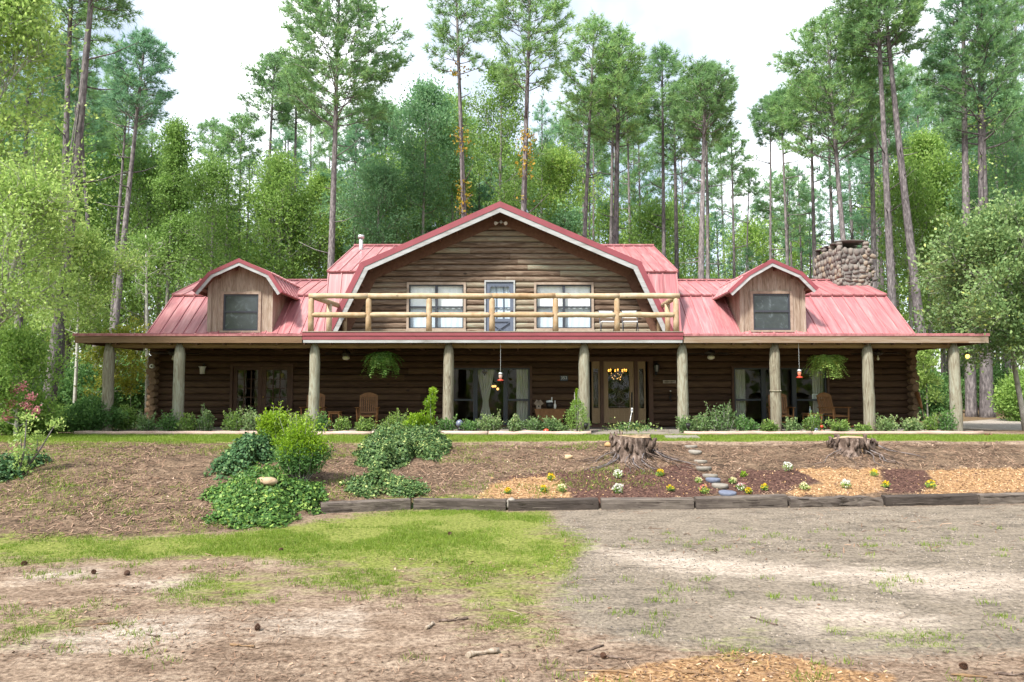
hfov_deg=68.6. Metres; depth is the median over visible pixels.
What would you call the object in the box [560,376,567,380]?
number plaque
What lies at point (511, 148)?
woodland tree
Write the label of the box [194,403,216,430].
porch shrub
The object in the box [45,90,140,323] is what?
woodland tree
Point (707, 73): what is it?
pine tree
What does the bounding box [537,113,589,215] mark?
slender pine
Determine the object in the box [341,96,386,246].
pine tree
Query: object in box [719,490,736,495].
stepping stone
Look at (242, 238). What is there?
woodland tree
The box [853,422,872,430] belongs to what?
porch shrub
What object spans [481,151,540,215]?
woodland tree
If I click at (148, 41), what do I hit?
pine tree
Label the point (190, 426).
porch shrub
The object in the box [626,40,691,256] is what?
pine tree
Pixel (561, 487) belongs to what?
bedding flower
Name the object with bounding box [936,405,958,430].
porch shrub
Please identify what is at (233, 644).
stick
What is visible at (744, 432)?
edging log
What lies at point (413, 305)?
window
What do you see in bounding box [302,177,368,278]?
woodland tree
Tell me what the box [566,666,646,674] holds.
stick
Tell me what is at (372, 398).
rocking chair
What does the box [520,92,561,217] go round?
slender pine
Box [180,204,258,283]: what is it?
woodland tree
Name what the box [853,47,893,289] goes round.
slender pine
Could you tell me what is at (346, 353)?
ceiling fan
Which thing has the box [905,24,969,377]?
slender pine
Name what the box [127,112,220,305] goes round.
broadleaf tree
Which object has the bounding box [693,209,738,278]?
slender pine
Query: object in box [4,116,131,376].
woodland tree
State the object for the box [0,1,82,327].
pine tree
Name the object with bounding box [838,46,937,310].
slender pine
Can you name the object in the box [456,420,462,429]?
glass orb
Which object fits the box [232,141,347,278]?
broadleaf tree
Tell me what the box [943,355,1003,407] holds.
woodland bush
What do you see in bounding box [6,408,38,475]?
sapling
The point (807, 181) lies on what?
slender pine
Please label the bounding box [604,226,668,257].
woodland tree
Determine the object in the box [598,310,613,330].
folding chair
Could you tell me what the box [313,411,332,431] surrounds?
porch shrub
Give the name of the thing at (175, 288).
woodland tree
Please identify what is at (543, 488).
bedding flower
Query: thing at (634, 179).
slender pine
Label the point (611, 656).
stick
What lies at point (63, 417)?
woodland bush
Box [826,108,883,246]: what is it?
slender pine
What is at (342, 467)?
pine straw
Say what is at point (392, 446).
ivy mound
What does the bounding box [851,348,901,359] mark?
ceiling fan
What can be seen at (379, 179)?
broadleaf tree
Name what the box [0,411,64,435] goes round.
woodland bush
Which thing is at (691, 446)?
stepping stone
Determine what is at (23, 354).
broadleaf tree
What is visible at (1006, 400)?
woodland bush
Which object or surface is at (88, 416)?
round bush
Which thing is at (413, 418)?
lime bush
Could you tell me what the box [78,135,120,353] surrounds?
slender pine
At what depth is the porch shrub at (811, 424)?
20.97 m
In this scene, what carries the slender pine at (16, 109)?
on the ground at (354, 631)
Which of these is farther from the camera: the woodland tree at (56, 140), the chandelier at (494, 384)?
the woodland tree at (56, 140)
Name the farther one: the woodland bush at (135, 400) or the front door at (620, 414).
the woodland bush at (135, 400)
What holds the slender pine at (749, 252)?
on the ground at (354, 631)
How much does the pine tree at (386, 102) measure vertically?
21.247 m
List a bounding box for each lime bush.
[255,400,292,448]
[267,407,335,480]
[403,409,429,427]
[423,386,438,426]
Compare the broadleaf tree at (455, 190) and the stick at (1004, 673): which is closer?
the stick at (1004, 673)
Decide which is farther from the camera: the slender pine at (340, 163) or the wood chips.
the slender pine at (340, 163)
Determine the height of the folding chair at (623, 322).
0.855 m
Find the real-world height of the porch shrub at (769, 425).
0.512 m
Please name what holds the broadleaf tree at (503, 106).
on the ground at (354, 631)
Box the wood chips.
[474,433,1023,681]
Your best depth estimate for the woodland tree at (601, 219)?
63.63 m
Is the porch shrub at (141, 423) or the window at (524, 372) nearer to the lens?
the porch shrub at (141, 423)
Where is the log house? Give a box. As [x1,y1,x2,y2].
[73,201,989,434]
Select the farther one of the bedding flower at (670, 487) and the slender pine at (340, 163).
the slender pine at (340, 163)
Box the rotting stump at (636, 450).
[574,431,708,474]
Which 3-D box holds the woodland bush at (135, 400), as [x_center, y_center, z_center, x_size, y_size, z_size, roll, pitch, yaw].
[-15.630,1.758,30.972,3.129,3.174,2.984,0,-4,0]
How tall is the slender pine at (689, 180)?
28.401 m
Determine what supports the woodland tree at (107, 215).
on the ground at (354, 631)
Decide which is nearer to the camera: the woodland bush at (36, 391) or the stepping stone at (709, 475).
the stepping stone at (709, 475)
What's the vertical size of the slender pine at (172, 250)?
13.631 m
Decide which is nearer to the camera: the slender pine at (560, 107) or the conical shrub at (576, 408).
the conical shrub at (576, 408)
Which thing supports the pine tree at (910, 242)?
on the ground at (354, 631)
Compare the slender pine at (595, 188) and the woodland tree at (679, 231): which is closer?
the woodland tree at (679, 231)
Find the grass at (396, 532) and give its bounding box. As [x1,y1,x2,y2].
[0,432,1023,681]
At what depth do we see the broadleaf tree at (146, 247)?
27.17 m
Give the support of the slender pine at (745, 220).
on the ground at (354, 631)
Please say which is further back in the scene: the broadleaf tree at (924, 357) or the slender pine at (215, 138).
the slender pine at (215, 138)
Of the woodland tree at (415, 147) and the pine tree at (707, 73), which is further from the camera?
the woodland tree at (415, 147)
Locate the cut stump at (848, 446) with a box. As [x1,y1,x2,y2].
[815,433,926,469]
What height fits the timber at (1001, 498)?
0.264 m
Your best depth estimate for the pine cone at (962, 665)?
5.48 m
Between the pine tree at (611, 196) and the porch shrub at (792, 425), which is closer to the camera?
the porch shrub at (792, 425)
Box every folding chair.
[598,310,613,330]
[621,310,638,330]
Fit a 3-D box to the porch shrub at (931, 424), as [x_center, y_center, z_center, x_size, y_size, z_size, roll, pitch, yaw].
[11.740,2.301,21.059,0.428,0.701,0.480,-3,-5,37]
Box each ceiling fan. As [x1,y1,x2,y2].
[148,348,198,359]
[324,348,367,359]
[687,348,733,359]
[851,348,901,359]
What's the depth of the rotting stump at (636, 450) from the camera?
15.34 m
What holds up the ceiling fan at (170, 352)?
hanging from the log house
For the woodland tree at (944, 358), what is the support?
on the ground at (354, 631)
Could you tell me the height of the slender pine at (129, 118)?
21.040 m
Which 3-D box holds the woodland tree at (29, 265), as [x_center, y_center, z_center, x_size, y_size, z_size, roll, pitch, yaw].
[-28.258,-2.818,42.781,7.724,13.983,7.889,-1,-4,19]
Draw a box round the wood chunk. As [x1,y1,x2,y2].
[565,455,573,458]
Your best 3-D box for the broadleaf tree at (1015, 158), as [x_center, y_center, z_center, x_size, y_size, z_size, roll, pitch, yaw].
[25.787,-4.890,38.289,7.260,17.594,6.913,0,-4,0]
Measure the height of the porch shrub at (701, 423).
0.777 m
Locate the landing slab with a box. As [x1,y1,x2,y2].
[665,435,699,438]
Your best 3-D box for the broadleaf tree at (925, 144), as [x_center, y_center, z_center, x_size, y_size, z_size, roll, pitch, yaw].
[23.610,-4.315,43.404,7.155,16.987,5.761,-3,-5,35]
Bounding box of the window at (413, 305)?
[406,282,465,330]
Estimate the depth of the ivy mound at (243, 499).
12.09 m
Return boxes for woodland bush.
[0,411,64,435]
[11,363,65,412]
[39,375,101,405]
[56,403,71,431]
[64,348,128,405]
[114,352,144,415]
[917,363,948,421]
[938,371,964,411]
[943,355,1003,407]
[962,357,1023,410]
[987,363,1023,421]
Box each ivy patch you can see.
[0,449,54,481]
[309,477,321,501]
[338,467,429,507]
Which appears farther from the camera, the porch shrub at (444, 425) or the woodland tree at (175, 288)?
the woodland tree at (175, 288)
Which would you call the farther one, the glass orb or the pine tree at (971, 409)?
the pine tree at (971, 409)
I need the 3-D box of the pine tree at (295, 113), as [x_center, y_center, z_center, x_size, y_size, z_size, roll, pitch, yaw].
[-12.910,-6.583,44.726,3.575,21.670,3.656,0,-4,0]
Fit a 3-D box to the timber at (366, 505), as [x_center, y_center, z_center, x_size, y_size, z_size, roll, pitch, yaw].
[-2.516,2.867,12.915,1.518,0.258,0.191,1,-4,-19]
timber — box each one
[320,498,409,513]
[413,498,505,510]
[508,497,598,510]
[600,497,693,509]
[693,494,787,508]
[787,495,883,507]
[881,493,977,505]
[977,492,1023,504]
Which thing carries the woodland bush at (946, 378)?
on the ground at (354, 631)
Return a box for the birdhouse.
[534,400,542,408]
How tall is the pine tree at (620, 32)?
19.789 m
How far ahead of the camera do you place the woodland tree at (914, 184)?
40.67 m
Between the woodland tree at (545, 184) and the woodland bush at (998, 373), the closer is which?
the woodland bush at (998, 373)
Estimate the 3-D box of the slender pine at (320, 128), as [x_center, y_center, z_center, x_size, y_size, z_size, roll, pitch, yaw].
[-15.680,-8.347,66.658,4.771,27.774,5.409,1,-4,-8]
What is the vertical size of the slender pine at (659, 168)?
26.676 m
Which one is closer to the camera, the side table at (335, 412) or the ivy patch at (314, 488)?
the ivy patch at (314, 488)
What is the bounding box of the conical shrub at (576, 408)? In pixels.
[562,388,590,430]
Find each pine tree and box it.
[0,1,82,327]
[35,0,144,377]
[38,16,113,367]
[41,0,138,406]
[94,25,180,361]
[100,70,157,331]
[190,115,234,278]
[213,111,268,253]
[233,48,297,249]
[269,0,416,275]
[271,54,322,277]
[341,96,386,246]
[364,93,406,157]
[420,0,500,217]
[478,0,583,212]
[552,7,632,237]
[574,89,610,240]
[579,20,661,243]
[584,48,641,243]
[605,73,660,243]
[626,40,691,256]
[648,97,699,278]
[663,53,744,278]
[673,86,737,278]
[710,128,758,278]
[734,166,765,271]
[745,90,792,259]
[757,82,815,265]
[763,9,901,239]
[778,73,840,278]
[819,0,941,308]
[828,0,942,414]
[831,18,917,288]
[913,0,1023,417]
[919,0,1007,416]
[960,0,1023,377]
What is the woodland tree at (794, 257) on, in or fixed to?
on the ground at (354, 631)
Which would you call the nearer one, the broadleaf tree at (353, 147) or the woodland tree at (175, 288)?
the broadleaf tree at (353, 147)
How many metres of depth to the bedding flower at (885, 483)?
13.96 m
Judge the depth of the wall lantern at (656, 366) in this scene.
24.34 m
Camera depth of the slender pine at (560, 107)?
52.91 m
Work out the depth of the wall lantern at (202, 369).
24.32 m
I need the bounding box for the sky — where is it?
[0,0,1023,374]
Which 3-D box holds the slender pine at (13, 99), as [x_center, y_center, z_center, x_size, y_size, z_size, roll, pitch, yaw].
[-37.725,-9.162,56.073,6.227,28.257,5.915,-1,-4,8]
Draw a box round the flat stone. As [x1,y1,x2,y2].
[506,497,514,507]
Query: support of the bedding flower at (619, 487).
on the ground at (354, 631)
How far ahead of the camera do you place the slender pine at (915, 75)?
70.85 m
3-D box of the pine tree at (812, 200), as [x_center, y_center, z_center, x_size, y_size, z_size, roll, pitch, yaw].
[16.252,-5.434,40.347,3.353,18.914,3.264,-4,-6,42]
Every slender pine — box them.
[0,43,44,329]
[0,53,34,159]
[0,130,28,260]
[15,36,102,217]
[21,93,60,321]
[33,50,111,367]
[72,70,127,363]
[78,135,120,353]
[94,61,149,322]
[102,104,151,361]
[122,126,165,351]
[139,215,183,317]
[175,197,202,270]
[194,243,235,280]
[195,127,254,269]
[215,154,264,256]
[244,170,302,266]
[258,125,316,275]
[265,111,301,258]
[285,103,344,276]
[309,97,357,181]
[312,108,345,265]
[327,175,364,238]
[348,125,412,235]
[384,155,432,242]
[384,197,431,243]
[425,112,506,229]
[425,159,476,232]
[463,112,495,197]
[466,157,498,213]
[473,162,531,214]
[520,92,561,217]
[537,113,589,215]
[548,92,614,234]
[564,104,610,238]
[580,118,620,242]
[585,99,641,224]
[607,177,646,237]
[613,98,656,212]
[619,116,668,242]
[633,187,661,242]
[640,132,690,246]
[665,127,700,272]
[678,158,716,278]
[683,117,731,272]
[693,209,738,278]
[700,139,745,274]
[721,207,745,275]
[732,244,763,273]
[740,202,781,260]
[742,168,804,265]
[766,161,820,266]
[778,161,818,271]
[795,187,826,278]
[800,80,855,244]
[810,154,852,248]
[822,65,879,239]
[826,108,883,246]
[836,118,914,289]
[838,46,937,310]
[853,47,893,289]
[868,66,913,312]
[890,87,957,330]
[892,56,934,365]
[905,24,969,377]
[909,44,960,373]
[925,66,977,365]
[943,131,999,218]
[951,30,1023,364]
[1003,33,1023,127]
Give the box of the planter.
[546,397,552,408]
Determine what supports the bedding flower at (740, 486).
on the ground at (354, 631)
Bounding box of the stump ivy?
[596,417,661,432]
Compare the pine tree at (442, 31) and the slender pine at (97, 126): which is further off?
the slender pine at (97, 126)
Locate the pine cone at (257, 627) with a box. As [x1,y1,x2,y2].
[254,623,260,630]
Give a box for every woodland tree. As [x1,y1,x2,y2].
[0,128,29,327]
[0,202,101,342]
[0,247,39,340]
[1,97,108,380]
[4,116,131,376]
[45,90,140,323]
[70,187,143,367]
[73,120,160,332]
[91,133,195,348]
[104,144,208,332]
[120,202,181,357]
[141,208,191,327]
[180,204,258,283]
[200,162,326,278]
[208,201,259,263]
[295,169,342,277]
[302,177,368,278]
[321,131,424,270]
[380,120,473,237]
[389,127,439,225]
[457,179,491,218]
[471,118,540,216]
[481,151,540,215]
[512,142,605,239]
[533,190,603,243]
[569,185,604,239]
[579,188,636,243]
[601,190,698,278]
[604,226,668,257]
[643,188,717,278]
[673,204,731,278]
[691,267,726,278]
[709,210,794,278]
[765,218,830,278]
[774,208,811,277]
[828,195,886,283]
[836,179,923,321]
[852,151,958,330]
[879,229,948,375]
[880,149,1002,332]
[899,174,959,364]
[976,134,1017,362]
[989,118,1023,298]
[990,132,1023,366]
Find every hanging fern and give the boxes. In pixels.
[361,350,402,378]
[802,349,847,378]
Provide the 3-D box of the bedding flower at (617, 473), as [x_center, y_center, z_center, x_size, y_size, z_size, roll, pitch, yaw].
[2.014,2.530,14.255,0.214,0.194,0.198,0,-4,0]
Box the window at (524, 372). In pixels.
[454,365,531,426]
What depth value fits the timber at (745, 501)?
13.23 m
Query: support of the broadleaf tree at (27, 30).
on the ground at (354, 631)
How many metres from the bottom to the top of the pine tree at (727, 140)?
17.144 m
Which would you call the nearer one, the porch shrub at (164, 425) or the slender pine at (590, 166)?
the porch shrub at (164, 425)
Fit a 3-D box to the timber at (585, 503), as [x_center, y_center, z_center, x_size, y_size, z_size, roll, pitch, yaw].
[0.716,2.878,13.088,1.576,0.265,0.193,0,-4,-5]
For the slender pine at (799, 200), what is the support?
on the ground at (354, 631)
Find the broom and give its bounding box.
[914,391,924,419]
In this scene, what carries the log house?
on the ground at (354, 631)
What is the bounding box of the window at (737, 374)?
[730,365,830,426]
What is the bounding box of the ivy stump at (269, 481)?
[255,477,277,485]
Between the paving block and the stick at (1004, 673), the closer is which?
the stick at (1004, 673)
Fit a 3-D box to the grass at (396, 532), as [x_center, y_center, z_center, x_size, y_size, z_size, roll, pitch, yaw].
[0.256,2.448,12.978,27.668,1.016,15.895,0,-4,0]
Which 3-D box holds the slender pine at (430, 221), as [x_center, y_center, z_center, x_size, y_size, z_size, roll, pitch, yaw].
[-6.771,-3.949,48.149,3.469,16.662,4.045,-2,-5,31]
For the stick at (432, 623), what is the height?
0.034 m
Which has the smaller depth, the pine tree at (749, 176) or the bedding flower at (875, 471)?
the bedding flower at (875, 471)
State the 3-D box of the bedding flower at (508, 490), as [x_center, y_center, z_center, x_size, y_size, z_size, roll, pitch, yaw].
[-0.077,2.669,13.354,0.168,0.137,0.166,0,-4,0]
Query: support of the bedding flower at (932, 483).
on the ground at (354, 631)
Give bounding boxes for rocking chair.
[299,393,326,417]
[355,392,379,426]
[766,393,795,422]
[816,392,853,428]
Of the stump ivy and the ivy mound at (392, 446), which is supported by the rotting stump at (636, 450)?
the stump ivy
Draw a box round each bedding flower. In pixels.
[503,487,511,492]
[540,485,547,491]
[547,473,556,480]
[556,483,566,492]
[612,483,622,493]
[613,469,622,478]
[655,469,664,475]
[666,484,674,490]
[695,477,702,482]
[699,484,709,493]
[728,477,736,483]
[736,482,745,490]
[740,471,747,476]
[745,487,752,493]
[760,483,767,490]
[782,461,792,471]
[798,481,810,489]
[839,478,851,488]
[870,468,877,475]
[880,480,890,487]
[925,479,936,488]
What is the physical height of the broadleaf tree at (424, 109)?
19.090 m
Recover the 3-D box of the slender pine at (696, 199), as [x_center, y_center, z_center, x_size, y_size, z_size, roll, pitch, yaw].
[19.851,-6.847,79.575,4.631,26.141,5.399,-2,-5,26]
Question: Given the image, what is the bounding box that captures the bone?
[465,647,499,657]
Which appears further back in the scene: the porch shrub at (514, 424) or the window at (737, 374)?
the window at (737, 374)
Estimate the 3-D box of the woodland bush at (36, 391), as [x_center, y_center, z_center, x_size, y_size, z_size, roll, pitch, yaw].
[-16.197,1.548,24.015,3.221,2.805,3.229,-2,-5,26]
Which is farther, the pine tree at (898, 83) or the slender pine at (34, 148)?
the slender pine at (34, 148)
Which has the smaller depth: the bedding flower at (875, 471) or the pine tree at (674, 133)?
the bedding flower at (875, 471)
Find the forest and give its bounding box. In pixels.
[0,274,1020,372]
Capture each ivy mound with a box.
[197,461,328,529]
[203,428,278,479]
[352,421,451,472]
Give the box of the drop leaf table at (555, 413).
[535,409,565,423]
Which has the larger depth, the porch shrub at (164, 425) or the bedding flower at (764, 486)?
the porch shrub at (164, 425)
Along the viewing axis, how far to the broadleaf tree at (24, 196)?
18.59 m
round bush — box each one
[59,391,128,433]
[113,403,140,429]
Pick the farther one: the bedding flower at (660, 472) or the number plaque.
the number plaque
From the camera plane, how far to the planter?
23.85 m
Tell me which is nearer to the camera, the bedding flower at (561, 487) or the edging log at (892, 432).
the bedding flower at (561, 487)
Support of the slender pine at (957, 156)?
on the ground at (354, 631)
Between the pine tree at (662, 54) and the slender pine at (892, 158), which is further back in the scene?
the slender pine at (892, 158)
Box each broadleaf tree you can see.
[0,0,92,218]
[0,127,115,340]
[0,318,85,436]
[20,220,157,402]
[71,313,150,399]
[114,223,181,415]
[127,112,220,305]
[156,147,264,294]
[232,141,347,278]
[283,164,356,278]
[309,144,425,247]
[316,121,394,260]
[374,67,475,235]
[420,87,492,221]
[445,50,561,213]
[528,132,610,237]
[750,168,815,252]
[858,120,988,370]
[895,168,1023,430]
[915,349,948,416]
[932,80,1023,371]
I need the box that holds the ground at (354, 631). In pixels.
[0,407,1023,681]
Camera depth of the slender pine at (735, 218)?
66.01 m
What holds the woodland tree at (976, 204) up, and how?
on the ground at (354, 631)
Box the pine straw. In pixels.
[0,440,1023,681]
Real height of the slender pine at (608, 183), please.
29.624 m
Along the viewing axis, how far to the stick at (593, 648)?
5.91 m
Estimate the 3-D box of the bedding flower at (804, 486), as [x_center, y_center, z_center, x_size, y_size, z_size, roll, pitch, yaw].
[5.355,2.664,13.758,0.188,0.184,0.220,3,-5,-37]
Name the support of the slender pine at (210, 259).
on the ground at (354, 631)
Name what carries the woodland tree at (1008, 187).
on the ground at (354, 631)
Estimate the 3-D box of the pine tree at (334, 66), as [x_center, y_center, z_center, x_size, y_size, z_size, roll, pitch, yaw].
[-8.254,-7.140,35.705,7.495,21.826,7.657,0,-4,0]
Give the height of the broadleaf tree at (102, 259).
7.226 m
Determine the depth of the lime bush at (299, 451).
13.50 m
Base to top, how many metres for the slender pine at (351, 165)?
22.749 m
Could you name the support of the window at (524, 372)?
in the log house
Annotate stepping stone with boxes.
[684,445,697,447]
[688,450,701,454]
[694,460,706,463]
[696,466,710,470]
[702,474,717,477]
[705,477,720,482]
[712,483,727,489]
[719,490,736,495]
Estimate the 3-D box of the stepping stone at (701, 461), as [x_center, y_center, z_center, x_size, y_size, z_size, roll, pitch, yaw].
[3.840,2.467,15.282,0.268,0.087,0.272,11,-11,-42]
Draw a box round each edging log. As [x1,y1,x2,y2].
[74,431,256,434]
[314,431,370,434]
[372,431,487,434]
[488,430,590,434]
[684,431,811,434]
[812,431,983,434]
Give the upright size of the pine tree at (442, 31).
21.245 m
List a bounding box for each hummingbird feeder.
[497,343,503,380]
[796,343,802,377]
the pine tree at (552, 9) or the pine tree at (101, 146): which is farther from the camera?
the pine tree at (101, 146)
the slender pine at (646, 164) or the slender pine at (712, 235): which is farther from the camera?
the slender pine at (712, 235)
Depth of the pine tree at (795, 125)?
36.38 m
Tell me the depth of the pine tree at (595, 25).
36.52 m
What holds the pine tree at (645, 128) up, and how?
on the ground at (354, 631)
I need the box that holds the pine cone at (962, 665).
[959,662,967,668]
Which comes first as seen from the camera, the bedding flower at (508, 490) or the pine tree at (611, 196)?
the bedding flower at (508, 490)
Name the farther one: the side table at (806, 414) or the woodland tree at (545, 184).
the woodland tree at (545, 184)
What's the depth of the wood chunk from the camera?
15.66 m
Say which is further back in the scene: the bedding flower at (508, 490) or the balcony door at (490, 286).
the balcony door at (490, 286)
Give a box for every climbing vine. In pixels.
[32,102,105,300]
[450,61,474,214]
[515,128,538,201]
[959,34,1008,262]
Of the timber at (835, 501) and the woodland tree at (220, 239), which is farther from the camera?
the woodland tree at (220, 239)
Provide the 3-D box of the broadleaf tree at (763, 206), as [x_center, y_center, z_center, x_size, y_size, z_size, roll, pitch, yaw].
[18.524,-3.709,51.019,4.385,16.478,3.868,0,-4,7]
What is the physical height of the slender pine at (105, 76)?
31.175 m
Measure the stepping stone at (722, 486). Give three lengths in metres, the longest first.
0.302 x 0.297 x 0.087 m
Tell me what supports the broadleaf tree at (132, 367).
on the ground at (354, 631)
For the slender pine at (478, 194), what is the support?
on the ground at (354, 631)
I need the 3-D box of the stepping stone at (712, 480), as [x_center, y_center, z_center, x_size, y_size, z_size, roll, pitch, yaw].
[3.786,2.627,14.129,0.277,0.087,0.273,1,-3,-10]
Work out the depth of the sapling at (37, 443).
13.63 m
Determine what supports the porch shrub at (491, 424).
on the ground at (354, 631)
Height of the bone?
0.048 m
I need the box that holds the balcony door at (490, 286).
[484,280,514,330]
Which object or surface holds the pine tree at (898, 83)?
on the ground at (354, 631)
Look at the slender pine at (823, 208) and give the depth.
78.95 m
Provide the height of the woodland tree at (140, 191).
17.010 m
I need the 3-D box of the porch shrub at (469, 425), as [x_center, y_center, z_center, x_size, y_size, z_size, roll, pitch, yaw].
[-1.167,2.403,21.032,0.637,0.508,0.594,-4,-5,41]
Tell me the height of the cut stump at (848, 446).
0.713 m
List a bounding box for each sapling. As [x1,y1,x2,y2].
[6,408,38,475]
[6,416,68,472]
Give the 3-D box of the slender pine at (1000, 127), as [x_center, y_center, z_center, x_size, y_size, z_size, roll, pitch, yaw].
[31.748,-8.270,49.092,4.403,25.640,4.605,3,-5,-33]
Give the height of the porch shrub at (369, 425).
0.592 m
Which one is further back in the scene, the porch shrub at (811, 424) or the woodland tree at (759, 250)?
the woodland tree at (759, 250)
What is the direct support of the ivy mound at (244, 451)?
on the ground at (354, 631)
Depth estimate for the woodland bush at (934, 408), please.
29.43 m
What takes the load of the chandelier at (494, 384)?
hanging from the log house
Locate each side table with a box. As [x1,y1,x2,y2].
[328,411,341,428]
[802,413,822,428]
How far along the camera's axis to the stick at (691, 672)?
5.39 m
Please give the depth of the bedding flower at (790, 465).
14.81 m
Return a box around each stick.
[74,620,118,626]
[230,643,254,647]
[425,621,434,629]
[438,616,468,621]
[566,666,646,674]
[576,644,603,652]
[591,654,632,658]
[682,670,708,675]
[750,616,777,624]
[951,673,986,677]
[993,671,1023,675]
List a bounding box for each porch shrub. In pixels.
[130,409,157,430]
[152,409,179,430]
[174,412,199,430]
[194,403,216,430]
[221,408,245,430]
[237,406,260,430]
[284,411,315,430]
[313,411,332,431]
[333,415,351,430]
[353,415,378,432]
[379,408,411,426]
[435,414,457,430]
[459,418,480,430]
[471,408,504,430]
[505,413,524,431]
[523,415,544,430]
[541,415,558,430]
[554,419,569,430]
[675,414,694,432]
[690,409,714,430]
[704,399,740,430]
[733,413,760,430]
[759,418,779,431]
[781,417,804,430]
[801,410,826,430]
[825,417,851,430]
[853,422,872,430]
[873,412,898,430]
[899,414,923,430]
[922,411,938,430]
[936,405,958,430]
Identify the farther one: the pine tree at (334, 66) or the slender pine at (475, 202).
the slender pine at (475, 202)
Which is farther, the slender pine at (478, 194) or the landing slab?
the slender pine at (478, 194)
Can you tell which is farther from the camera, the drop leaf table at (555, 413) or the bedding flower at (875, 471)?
the drop leaf table at (555, 413)
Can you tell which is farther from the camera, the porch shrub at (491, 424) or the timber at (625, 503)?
the porch shrub at (491, 424)
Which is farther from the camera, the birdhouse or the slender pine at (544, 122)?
the slender pine at (544, 122)
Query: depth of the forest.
95.14 m
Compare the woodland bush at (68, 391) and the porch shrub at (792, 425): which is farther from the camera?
the woodland bush at (68, 391)
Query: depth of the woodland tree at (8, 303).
54.60 m
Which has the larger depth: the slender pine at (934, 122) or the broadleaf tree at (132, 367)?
the slender pine at (934, 122)
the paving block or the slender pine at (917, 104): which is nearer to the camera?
the paving block
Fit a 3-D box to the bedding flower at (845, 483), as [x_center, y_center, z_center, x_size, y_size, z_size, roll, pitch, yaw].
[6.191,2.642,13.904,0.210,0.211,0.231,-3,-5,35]
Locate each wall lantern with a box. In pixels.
[199,364,205,373]
[654,361,659,375]
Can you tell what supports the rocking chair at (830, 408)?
on the log house
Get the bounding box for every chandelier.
[492,382,499,389]
[608,369,626,379]
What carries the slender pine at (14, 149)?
on the ground at (354, 631)
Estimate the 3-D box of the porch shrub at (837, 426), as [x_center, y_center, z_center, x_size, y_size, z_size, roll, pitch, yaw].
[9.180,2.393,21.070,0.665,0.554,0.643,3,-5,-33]
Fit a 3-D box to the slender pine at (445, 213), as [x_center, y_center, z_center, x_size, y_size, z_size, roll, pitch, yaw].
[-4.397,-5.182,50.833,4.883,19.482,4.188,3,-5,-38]
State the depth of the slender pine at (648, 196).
57.95 m
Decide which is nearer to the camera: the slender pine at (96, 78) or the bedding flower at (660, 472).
the bedding flower at (660, 472)
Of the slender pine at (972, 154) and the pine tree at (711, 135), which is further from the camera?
the slender pine at (972, 154)
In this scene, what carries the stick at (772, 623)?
on the ground at (354, 631)
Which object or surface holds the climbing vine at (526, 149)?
attached to the pine tree at (552, 9)
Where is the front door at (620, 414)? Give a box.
[603,361,633,422]
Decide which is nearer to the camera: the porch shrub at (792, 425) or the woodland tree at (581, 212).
the porch shrub at (792, 425)
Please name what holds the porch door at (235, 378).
in the log house
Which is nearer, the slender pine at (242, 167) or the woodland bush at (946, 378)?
the woodland bush at (946, 378)
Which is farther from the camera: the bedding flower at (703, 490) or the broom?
the broom
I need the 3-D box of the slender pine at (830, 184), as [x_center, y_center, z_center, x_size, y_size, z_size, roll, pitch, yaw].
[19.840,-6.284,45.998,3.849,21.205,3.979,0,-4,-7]
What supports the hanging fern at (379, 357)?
hanging from the log house
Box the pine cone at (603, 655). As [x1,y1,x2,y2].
[600,652,606,658]
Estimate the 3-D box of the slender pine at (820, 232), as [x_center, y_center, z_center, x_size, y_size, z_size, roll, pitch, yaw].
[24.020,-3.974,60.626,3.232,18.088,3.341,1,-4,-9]
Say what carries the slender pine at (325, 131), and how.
on the ground at (354, 631)
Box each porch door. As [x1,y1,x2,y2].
[233,367,262,424]
[261,367,290,424]
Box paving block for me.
[668,430,678,432]
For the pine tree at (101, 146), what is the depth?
40.74 m
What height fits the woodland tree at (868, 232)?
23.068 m
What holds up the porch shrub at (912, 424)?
on the ground at (354, 631)
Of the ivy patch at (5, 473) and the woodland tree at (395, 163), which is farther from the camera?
the woodland tree at (395, 163)
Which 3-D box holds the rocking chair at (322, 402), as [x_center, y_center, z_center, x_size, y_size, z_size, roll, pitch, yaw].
[-6.131,2.142,23.126,0.727,1.112,0.970,0,-4,-3]
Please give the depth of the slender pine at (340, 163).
76.21 m
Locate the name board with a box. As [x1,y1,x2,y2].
[663,380,675,382]
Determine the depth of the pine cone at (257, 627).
6.38 m
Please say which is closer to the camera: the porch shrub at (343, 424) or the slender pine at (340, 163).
the porch shrub at (343, 424)
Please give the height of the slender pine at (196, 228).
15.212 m
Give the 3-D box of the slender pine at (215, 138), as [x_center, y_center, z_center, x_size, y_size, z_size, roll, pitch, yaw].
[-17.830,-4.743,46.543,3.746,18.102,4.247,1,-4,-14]
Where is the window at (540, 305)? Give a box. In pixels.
[534,282,594,330]
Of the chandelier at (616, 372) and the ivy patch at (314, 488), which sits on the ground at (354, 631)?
the ivy patch at (314, 488)
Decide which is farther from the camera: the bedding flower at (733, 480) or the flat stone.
the bedding flower at (733, 480)
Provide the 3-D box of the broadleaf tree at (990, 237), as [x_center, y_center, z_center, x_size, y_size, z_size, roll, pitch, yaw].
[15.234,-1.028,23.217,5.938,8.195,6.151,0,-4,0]

